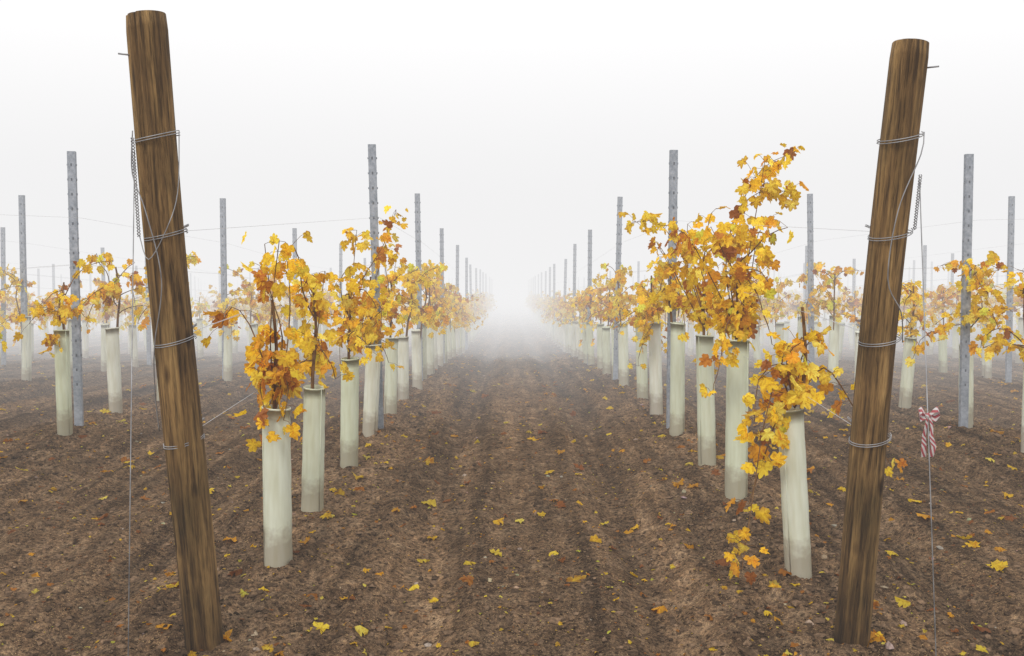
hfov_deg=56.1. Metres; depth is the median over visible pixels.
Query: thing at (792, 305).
grapevine
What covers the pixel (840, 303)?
grapevine
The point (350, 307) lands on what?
grapevine
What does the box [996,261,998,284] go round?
metal trellis post
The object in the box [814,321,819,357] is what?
vine guard tube
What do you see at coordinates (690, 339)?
vine guard tube
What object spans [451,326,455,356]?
vine guard tube
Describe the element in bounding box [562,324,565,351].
vine guard tube
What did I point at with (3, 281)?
metal trellis post
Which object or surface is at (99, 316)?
grapevine
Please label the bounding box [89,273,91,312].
metal trellis post
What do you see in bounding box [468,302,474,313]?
grapevine
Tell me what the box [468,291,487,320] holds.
grapevine
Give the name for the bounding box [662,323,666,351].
vine guard tube
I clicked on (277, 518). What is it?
vine guard tube
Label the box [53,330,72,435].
vine guard tube
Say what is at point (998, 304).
grapevine
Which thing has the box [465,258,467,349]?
metal trellis post
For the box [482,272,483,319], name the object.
metal trellis post
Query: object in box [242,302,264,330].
grapevine
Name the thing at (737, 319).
grapevine
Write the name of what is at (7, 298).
grapevine
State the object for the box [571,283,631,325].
grapevine
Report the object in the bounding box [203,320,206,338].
vine guard tube
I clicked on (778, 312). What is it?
grapevine
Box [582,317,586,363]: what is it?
vine guard tube
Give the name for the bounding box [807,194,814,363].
metal trellis post
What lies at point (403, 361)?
vine guard tube
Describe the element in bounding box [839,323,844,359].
vine guard tube
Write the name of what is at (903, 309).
grapevine
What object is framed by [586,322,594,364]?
vine guard tube
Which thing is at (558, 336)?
vine guard tube
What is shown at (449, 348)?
vine guard tube
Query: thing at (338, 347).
vine guard tube
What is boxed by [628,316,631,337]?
vine guard tube
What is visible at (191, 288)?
metal trellis post
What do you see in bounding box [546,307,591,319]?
grapevine
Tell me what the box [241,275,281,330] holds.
grapevine
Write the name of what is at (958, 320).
grapevine
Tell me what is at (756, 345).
vine guard tube
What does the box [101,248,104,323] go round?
metal trellis post
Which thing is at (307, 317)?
grapevine
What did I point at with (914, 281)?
trellis wires
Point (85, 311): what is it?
grapevine
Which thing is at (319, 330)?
vine guard tube
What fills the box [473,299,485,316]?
grapevine
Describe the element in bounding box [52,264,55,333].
metal trellis post
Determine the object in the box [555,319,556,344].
vine guard tube
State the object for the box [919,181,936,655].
anchor wire
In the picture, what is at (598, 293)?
grapevine
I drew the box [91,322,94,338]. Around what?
vine guard tube
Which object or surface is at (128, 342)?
vine guard tube
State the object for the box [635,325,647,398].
vine guard tube
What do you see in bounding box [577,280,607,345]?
grapevine
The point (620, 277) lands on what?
grapevine
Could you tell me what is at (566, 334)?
vine guard tube
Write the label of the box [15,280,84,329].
grapevine
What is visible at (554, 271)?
metal trellis post
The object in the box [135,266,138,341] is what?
metal trellis post
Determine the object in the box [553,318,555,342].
vine guard tube
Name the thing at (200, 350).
vine guard tube
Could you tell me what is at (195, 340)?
vine guard tube
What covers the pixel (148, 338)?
metal trellis post
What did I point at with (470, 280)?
metal trellis post
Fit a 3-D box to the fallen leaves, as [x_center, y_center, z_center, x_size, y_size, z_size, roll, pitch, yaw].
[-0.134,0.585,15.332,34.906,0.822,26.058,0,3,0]
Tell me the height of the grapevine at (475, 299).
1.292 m
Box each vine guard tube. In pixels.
[6,321,10,337]
[19,323,20,354]
[21,316,31,380]
[31,323,33,361]
[40,321,43,342]
[43,320,49,352]
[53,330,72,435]
[67,319,72,375]
[82,320,88,357]
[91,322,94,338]
[101,323,109,371]
[105,327,122,412]
[119,314,121,343]
[128,326,129,353]
[129,324,138,366]
[143,328,146,351]
[192,321,196,345]
[196,318,203,357]
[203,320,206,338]
[206,315,208,332]
[216,327,218,342]
[218,328,221,356]
[223,326,231,380]
[232,320,237,352]
[239,314,243,338]
[245,317,249,345]
[248,323,257,368]
[262,404,292,567]
[268,319,277,362]
[286,325,292,350]
[298,316,305,360]
[301,384,325,511]
[317,322,320,340]
[322,322,328,346]
[335,324,341,355]
[340,357,359,468]
[362,344,381,436]
[384,338,398,413]
[393,318,396,337]
[397,335,408,400]
[411,329,421,389]
[422,324,426,378]
[427,326,434,374]
[434,330,437,368]
[436,318,443,366]
[444,327,447,362]
[447,316,451,359]
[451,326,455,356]
[455,324,459,354]
[459,325,462,354]
[462,328,464,353]
[470,320,473,342]
[474,319,476,338]
[476,319,478,336]
[538,309,540,327]
[547,316,551,337]
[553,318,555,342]
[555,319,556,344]
[557,321,559,346]
[559,319,562,348]
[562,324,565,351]
[564,319,567,352]
[567,322,571,352]
[571,321,577,356]
[575,322,578,356]
[578,323,582,359]
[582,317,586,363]
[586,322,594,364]
[597,323,603,368]
[602,326,610,373]
[611,325,618,379]
[618,322,628,385]
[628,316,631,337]
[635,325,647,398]
[648,321,662,414]
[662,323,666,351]
[669,322,685,435]
[685,316,687,332]
[688,323,693,355]
[695,335,715,465]
[709,328,714,361]
[725,340,749,501]
[752,325,760,367]
[759,320,763,349]
[769,319,774,351]
[774,322,784,366]
[779,407,811,578]
[784,321,788,342]
[787,315,790,337]
[797,316,806,376]
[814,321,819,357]
[822,318,826,343]
[828,315,839,384]
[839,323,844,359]
[848,323,853,349]
[854,319,860,360]
[854,331,858,381]
[898,336,916,408]
[919,327,921,342]
[927,318,934,354]
[936,317,940,345]
[938,331,947,372]
[952,318,958,357]
[958,344,973,427]
[982,323,991,377]
[1013,312,1015,329]
[1015,317,1023,363]
[1021,362,1023,452]
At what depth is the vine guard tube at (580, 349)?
14.72 m
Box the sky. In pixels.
[0,0,1023,284]
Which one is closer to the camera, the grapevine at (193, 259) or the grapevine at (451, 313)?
the grapevine at (193, 259)
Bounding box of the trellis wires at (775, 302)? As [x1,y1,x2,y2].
[579,221,869,423]
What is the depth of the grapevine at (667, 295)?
6.43 m
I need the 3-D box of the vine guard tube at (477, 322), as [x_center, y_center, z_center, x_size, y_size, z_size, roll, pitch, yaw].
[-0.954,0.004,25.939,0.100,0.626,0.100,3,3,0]
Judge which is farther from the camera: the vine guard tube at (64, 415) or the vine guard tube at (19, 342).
the vine guard tube at (19, 342)
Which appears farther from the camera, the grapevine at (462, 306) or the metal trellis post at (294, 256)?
the grapevine at (462, 306)
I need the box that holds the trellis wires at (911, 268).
[603,219,1019,321]
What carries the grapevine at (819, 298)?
on the ground
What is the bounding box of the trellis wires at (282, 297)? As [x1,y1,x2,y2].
[190,217,479,424]
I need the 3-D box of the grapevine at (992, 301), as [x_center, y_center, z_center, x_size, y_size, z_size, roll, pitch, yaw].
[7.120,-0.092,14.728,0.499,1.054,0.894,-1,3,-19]
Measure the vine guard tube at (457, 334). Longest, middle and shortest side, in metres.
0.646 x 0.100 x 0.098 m
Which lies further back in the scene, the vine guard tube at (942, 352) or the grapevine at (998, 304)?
the grapevine at (998, 304)
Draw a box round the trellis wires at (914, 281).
[787,244,1015,306]
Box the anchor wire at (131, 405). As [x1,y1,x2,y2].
[128,152,134,655]
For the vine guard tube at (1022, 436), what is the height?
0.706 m
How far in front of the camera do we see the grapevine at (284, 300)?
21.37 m
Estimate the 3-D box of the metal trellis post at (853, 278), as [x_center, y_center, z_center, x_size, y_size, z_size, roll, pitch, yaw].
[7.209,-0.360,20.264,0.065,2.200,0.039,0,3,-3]
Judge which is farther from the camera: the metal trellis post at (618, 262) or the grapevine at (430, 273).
the metal trellis post at (618, 262)
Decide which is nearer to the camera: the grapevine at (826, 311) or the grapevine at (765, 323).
the grapevine at (765, 323)
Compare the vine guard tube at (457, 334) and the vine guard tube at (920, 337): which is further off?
the vine guard tube at (920, 337)
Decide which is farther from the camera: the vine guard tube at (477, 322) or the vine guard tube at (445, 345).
the vine guard tube at (477, 322)
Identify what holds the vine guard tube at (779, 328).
on the ground
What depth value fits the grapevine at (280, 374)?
3.77 m
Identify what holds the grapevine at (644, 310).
on the ground
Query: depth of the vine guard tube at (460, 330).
17.50 m
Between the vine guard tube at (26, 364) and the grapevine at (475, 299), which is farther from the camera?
the grapevine at (475, 299)
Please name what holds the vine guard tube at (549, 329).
on the ground
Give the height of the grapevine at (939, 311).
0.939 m
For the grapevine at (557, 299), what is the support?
on the ground
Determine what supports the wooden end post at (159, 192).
on the ground
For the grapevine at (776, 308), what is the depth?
11.16 m
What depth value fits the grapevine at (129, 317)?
12.78 m
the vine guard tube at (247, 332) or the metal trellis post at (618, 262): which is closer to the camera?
the metal trellis post at (618, 262)
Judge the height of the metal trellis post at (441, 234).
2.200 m
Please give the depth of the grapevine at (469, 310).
18.32 m
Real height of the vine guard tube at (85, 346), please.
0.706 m
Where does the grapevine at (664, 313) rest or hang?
on the ground
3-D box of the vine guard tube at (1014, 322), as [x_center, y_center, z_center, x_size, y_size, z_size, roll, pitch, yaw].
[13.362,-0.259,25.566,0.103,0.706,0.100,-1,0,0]
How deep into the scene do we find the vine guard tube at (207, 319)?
29.05 m
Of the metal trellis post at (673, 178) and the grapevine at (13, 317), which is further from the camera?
the grapevine at (13, 317)
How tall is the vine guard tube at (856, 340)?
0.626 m
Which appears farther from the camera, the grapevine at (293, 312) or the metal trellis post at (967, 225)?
the grapevine at (293, 312)
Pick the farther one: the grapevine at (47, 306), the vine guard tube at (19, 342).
the vine guard tube at (19, 342)
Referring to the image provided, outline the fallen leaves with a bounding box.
[0,324,1023,655]
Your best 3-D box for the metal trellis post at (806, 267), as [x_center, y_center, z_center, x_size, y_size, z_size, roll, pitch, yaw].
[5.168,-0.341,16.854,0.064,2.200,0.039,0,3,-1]
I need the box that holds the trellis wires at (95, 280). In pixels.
[1,240,329,305]
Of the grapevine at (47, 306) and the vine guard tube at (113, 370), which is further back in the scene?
the grapevine at (47, 306)
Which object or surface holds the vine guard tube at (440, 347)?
on the ground
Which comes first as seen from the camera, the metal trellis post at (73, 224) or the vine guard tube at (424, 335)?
the metal trellis post at (73, 224)
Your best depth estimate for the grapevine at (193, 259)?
8.15 m
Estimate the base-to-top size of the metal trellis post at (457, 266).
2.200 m
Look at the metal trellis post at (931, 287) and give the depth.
30.42 m
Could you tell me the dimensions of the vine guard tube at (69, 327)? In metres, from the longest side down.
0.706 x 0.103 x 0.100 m
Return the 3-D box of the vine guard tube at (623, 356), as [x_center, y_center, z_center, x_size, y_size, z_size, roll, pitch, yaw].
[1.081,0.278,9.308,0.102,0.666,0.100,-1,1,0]
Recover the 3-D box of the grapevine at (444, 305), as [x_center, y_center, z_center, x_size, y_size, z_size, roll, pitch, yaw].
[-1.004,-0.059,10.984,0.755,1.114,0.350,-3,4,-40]
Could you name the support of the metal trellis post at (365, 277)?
on the ground
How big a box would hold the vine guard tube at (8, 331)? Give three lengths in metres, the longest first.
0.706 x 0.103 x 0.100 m
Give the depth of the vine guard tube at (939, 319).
20.77 m
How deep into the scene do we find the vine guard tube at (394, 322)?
25.20 m
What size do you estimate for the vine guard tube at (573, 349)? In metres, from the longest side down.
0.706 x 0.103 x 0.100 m
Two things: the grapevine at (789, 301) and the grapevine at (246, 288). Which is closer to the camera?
the grapevine at (246, 288)
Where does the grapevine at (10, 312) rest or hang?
on the ground
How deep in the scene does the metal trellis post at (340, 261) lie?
16.69 m
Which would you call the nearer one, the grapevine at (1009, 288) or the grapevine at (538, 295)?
the grapevine at (1009, 288)
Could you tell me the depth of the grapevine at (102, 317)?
21.31 m
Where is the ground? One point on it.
(502, 326)
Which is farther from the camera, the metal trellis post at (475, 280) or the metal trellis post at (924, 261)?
the metal trellis post at (475, 280)
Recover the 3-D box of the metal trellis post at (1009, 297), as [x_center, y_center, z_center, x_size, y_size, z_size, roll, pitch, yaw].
[5.193,-0.269,10.014,0.064,2.200,0.039,0,2,3]
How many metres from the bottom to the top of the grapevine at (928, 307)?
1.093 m
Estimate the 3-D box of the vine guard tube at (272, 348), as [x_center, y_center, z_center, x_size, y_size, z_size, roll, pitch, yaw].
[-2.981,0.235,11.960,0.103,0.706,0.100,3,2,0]
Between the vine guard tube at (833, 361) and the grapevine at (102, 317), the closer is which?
the vine guard tube at (833, 361)
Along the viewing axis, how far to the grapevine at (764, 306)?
12.07 m
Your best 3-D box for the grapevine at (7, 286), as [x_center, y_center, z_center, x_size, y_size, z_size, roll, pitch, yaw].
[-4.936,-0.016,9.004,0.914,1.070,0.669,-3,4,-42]
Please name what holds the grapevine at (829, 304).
on the ground
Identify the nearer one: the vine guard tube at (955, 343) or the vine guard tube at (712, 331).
the vine guard tube at (712, 331)
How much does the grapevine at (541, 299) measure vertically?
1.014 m
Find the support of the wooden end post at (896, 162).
on the ground
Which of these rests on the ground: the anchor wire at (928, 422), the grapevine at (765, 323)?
the grapevine at (765, 323)
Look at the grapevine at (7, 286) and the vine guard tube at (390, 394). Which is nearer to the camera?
the vine guard tube at (390, 394)
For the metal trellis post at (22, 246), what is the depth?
9.91 m
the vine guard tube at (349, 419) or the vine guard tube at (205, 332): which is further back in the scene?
the vine guard tube at (205, 332)
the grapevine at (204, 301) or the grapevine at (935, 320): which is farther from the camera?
the grapevine at (204, 301)
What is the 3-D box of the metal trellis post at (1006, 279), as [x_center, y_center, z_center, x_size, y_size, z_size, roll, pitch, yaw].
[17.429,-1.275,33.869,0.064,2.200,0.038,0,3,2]
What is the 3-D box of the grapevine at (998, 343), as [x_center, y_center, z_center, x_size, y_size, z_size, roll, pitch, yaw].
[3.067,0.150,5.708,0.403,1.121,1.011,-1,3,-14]
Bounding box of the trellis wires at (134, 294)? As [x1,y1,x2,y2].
[6,262,324,310]
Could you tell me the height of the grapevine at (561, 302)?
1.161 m
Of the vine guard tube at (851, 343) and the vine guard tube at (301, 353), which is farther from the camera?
the vine guard tube at (851, 343)
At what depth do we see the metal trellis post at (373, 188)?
6.47 m
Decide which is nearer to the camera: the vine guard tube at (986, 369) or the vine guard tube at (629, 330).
the vine guard tube at (986, 369)
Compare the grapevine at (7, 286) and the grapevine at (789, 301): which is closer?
the grapevine at (7, 286)
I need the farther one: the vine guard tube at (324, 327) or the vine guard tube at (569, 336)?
the vine guard tube at (569, 336)
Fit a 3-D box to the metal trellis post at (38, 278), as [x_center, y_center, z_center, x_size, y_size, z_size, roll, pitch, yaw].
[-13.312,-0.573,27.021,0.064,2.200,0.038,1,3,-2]
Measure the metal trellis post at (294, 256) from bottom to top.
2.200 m
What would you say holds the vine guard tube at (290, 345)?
on the ground
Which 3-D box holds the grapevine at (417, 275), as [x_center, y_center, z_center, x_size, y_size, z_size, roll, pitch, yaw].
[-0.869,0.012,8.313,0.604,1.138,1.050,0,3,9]
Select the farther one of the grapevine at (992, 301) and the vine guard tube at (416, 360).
the grapevine at (992, 301)
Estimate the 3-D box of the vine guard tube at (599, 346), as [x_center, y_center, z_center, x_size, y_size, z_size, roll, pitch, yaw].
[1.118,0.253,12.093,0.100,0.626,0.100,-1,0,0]
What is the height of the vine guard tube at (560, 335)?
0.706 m
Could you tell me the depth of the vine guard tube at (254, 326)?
10.92 m
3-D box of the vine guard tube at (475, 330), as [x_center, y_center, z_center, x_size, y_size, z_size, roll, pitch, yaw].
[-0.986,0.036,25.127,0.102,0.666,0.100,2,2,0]
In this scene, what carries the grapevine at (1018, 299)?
on the ground
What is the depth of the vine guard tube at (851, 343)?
20.24 m
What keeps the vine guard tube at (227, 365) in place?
on the ground
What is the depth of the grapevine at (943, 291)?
11.51 m
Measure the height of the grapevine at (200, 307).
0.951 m
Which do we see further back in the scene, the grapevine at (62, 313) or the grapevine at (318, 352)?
the grapevine at (62, 313)
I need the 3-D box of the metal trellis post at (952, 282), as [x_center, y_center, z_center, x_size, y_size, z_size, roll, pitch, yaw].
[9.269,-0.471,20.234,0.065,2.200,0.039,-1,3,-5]
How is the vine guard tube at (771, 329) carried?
on the ground
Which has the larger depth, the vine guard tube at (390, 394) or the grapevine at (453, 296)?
the grapevine at (453, 296)
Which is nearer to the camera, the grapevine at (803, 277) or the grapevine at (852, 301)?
the grapevine at (803, 277)
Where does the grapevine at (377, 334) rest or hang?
on the ground
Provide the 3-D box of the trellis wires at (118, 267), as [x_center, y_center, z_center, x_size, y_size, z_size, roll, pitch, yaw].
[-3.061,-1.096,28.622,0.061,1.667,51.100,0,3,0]
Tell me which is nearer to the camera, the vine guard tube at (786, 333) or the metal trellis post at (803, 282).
the vine guard tube at (786, 333)
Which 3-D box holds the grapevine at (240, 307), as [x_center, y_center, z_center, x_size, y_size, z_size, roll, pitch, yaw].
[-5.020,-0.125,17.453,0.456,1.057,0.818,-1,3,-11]
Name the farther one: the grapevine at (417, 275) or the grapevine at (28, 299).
the grapevine at (28, 299)
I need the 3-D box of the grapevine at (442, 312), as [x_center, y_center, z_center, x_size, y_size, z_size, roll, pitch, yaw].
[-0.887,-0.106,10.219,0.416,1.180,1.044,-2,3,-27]
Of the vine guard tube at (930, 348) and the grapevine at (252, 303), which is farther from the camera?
the vine guard tube at (930, 348)
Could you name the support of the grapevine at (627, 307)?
on the ground
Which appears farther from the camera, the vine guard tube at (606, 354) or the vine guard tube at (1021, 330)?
the vine guard tube at (1021, 330)
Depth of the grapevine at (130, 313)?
17.78 m
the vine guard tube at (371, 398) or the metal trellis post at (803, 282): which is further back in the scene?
the metal trellis post at (803, 282)
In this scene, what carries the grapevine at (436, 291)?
on the ground
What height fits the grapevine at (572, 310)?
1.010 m
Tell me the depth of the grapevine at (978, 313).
6.52 m
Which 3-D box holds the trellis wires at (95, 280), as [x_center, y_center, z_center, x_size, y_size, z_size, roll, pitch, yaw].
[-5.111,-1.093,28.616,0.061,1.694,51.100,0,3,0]
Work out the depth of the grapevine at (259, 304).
19.43 m
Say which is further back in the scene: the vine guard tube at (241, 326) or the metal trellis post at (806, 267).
the vine guard tube at (241, 326)
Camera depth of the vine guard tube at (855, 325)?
14.38 m
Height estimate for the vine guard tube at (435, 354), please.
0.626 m
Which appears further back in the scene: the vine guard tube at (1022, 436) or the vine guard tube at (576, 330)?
the vine guard tube at (576, 330)
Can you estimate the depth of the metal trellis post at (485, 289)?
37.08 m
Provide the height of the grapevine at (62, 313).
1.136 m
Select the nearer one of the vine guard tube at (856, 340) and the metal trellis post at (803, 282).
the vine guard tube at (856, 340)
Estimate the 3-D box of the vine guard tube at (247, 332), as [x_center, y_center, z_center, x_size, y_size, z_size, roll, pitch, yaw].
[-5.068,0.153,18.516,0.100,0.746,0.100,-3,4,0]
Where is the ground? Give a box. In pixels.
[0,280,1023,655]
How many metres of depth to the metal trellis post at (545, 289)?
30.35 m
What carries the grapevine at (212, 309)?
on the ground
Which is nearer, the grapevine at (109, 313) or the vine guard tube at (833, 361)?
the vine guard tube at (833, 361)
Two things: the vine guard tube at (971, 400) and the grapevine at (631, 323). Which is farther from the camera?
the grapevine at (631, 323)
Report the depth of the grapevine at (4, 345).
5.72 m
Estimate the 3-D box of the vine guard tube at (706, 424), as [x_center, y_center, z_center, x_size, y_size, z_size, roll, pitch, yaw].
[1.102,0.428,5.454,0.103,0.786,0.106,-2,3,0]
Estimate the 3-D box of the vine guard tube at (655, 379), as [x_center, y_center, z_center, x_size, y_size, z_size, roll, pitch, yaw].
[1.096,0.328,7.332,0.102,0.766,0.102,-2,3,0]
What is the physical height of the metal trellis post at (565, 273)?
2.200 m
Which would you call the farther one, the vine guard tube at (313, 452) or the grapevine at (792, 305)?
the grapevine at (792, 305)
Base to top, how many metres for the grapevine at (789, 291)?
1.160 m
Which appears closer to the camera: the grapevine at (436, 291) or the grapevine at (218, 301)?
the grapevine at (436, 291)
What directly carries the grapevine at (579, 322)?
on the ground
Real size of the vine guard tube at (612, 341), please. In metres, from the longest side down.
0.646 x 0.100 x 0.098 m
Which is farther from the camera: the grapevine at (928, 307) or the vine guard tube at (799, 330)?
the grapevine at (928, 307)
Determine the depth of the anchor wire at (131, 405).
2.63 m
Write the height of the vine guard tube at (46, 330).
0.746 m
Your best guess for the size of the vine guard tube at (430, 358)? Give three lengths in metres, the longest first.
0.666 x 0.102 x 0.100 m
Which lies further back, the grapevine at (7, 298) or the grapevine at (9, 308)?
the grapevine at (9, 308)
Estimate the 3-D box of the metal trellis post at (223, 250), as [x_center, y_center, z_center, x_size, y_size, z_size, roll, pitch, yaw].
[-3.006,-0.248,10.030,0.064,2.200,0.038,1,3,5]
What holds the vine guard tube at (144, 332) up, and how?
on the ground
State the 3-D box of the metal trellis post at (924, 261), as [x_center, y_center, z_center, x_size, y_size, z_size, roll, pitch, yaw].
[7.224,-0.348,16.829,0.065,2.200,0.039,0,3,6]
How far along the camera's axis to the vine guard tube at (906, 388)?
7.65 m
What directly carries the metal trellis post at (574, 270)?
on the ground
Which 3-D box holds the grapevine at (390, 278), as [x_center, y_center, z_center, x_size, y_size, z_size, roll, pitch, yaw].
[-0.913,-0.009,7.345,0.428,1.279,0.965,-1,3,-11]
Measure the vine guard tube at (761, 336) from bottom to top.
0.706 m
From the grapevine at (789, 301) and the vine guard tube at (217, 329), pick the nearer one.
the vine guard tube at (217, 329)
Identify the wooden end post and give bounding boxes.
[118,10,223,651]
[834,38,938,645]
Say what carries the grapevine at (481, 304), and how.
on the ground
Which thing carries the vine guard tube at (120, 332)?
on the ground
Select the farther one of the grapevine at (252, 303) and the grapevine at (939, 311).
the grapevine at (939, 311)
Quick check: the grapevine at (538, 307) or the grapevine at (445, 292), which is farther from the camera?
the grapevine at (538, 307)
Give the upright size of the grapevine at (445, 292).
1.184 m
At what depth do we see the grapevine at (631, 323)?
8.14 m
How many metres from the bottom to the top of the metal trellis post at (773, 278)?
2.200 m
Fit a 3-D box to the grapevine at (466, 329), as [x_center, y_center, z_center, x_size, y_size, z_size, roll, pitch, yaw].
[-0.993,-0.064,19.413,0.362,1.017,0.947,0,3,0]
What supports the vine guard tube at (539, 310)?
on the ground
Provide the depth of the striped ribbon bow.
2.67 m
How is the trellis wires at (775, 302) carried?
attached to the metal trellis post at (565, 273)
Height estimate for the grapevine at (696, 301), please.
1.401 m
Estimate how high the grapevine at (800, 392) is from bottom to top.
1.045 m
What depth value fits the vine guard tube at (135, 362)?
12.76 m
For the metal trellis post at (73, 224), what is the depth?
6.57 m
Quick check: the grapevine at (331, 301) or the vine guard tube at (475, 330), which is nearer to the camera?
the grapevine at (331, 301)
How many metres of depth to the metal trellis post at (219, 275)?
30.34 m
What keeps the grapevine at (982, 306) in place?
on the ground
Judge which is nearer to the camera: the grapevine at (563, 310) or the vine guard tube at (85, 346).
the vine guard tube at (85, 346)
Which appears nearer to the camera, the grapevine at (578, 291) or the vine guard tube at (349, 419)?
the vine guard tube at (349, 419)
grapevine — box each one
[0,264,46,332]
[0,283,27,298]
[0,290,27,332]
[0,299,15,310]
[0,333,7,351]
[6,292,48,326]
[12,293,46,345]
[13,255,114,357]
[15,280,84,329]
[36,293,67,324]
[80,252,149,333]
[81,297,101,321]
[83,295,119,329]
[84,277,135,322]
[95,297,121,325]
[119,292,150,334]
[119,302,143,331]
[134,251,201,335]
[190,297,213,330]
[200,291,209,320]
[201,232,310,442]
[208,282,253,341]
[209,283,230,326]
[209,294,217,311]
[218,264,276,324]
[228,292,248,309]
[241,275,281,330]
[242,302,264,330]
[246,230,354,451]
[252,298,267,321]
[256,281,300,329]
[277,297,291,326]
[286,205,407,371]
[292,291,311,328]
[305,289,328,332]
[323,283,333,319]
[327,219,393,371]
[364,243,417,337]
[387,265,447,336]
[400,263,450,333]
[401,275,458,330]
[402,259,445,338]
[406,274,450,308]
[422,277,457,323]
[431,279,454,328]
[444,284,471,331]
[445,283,466,329]
[453,293,483,329]
[461,302,475,322]
[464,304,470,331]
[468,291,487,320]
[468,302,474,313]
[469,289,482,316]
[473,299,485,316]
[474,292,485,315]
[531,294,539,311]
[535,300,549,323]
[537,298,544,309]
[543,296,555,322]
[545,290,562,322]
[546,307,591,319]
[552,288,576,324]
[558,298,580,326]
[558,301,572,321]
[564,294,594,328]
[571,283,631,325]
[572,279,599,317]
[575,289,598,346]
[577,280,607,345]
[580,278,636,332]
[589,274,613,327]
[592,263,638,322]
[602,276,667,369]
[613,283,666,353]
[618,206,755,374]
[646,237,693,341]
[650,143,808,397]
[662,309,686,321]
[676,290,693,326]
[724,307,907,585]
[740,268,771,335]
[757,277,800,330]
[758,297,774,329]
[761,297,790,323]
[775,292,804,318]
[779,290,798,315]
[780,289,794,302]
[794,262,824,326]
[794,262,863,329]
[814,293,825,321]
[823,296,836,318]
[831,278,862,316]
[835,295,845,315]
[897,279,947,344]
[900,293,940,326]
[900,295,909,324]
[905,251,1022,367]
[919,288,945,336]
[926,282,975,324]
[929,300,947,323]
[936,291,979,326]
[952,291,1005,327]
[968,265,1023,361]
[972,266,1005,338]
[989,281,1018,310]
[992,290,1019,325]
[1005,292,1022,316]
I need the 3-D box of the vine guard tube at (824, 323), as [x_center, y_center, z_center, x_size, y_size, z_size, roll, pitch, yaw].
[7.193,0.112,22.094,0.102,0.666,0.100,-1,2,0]
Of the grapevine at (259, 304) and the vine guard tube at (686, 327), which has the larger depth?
the vine guard tube at (686, 327)
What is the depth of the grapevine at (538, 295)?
35.31 m
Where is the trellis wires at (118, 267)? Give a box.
[1,215,335,325]
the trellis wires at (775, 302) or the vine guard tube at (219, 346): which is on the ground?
the vine guard tube at (219, 346)
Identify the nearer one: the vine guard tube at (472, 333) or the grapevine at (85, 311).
the grapevine at (85, 311)
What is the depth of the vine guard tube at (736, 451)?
4.69 m
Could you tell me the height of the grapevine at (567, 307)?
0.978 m
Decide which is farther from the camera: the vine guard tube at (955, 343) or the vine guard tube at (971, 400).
the vine guard tube at (955, 343)
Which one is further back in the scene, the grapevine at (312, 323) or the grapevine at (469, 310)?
the grapevine at (469, 310)
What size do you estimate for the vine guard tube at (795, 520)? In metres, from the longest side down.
0.721 x 0.104 x 0.102 m
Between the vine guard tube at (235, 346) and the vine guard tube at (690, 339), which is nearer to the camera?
the vine guard tube at (690, 339)
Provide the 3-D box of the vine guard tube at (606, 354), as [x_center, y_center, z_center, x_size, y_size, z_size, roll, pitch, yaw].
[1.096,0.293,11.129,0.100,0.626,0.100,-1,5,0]
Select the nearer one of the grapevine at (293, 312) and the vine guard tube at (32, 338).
the grapevine at (293, 312)
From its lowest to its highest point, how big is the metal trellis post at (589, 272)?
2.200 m
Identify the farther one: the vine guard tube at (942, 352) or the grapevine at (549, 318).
the grapevine at (549, 318)
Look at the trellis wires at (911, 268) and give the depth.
7.48 m
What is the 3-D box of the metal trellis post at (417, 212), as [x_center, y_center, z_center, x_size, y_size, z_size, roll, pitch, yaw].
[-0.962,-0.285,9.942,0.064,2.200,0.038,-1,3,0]
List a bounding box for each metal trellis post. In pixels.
[0,227,5,364]
[18,195,27,348]
[37,268,40,335]
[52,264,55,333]
[67,151,83,425]
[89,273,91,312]
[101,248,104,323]
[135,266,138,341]
[145,260,151,364]
[190,273,191,310]
[218,273,220,293]
[220,198,226,378]
[292,228,297,360]
[339,243,342,325]
[363,258,366,290]
[367,144,383,428]
[414,193,422,380]
[439,228,444,363]
[455,245,458,294]
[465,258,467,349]
[469,264,471,298]
[475,268,476,295]
[479,269,480,295]
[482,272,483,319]
[485,274,486,323]
[544,271,546,330]
[549,267,550,296]
[553,264,555,331]
[562,259,566,349]
[572,244,576,317]
[587,230,591,364]
[613,197,622,379]
[632,276,633,310]
[637,261,639,306]
[666,150,677,428]
[773,269,774,287]
[803,263,804,301]
[805,246,807,354]
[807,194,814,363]
[852,259,855,340]
[912,260,914,282]
[922,245,926,354]
[930,261,932,301]
[949,253,953,346]
[958,154,973,427]
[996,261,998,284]
[1005,196,1014,382]
[1005,261,1006,314]
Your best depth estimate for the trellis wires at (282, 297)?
3.79 m
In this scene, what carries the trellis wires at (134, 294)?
attached to the metal trellis post
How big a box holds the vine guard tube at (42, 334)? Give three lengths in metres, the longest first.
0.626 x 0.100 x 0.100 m
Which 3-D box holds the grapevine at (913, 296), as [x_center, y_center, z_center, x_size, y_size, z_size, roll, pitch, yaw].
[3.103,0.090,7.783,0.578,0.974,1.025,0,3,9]
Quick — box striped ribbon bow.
[918,407,939,456]
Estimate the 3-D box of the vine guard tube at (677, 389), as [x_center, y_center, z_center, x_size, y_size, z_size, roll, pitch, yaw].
[1.109,0.372,6.433,0.101,0.826,0.104,0,3,0]
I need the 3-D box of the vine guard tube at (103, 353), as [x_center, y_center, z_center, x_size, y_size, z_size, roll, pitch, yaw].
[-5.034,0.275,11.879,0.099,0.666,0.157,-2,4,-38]

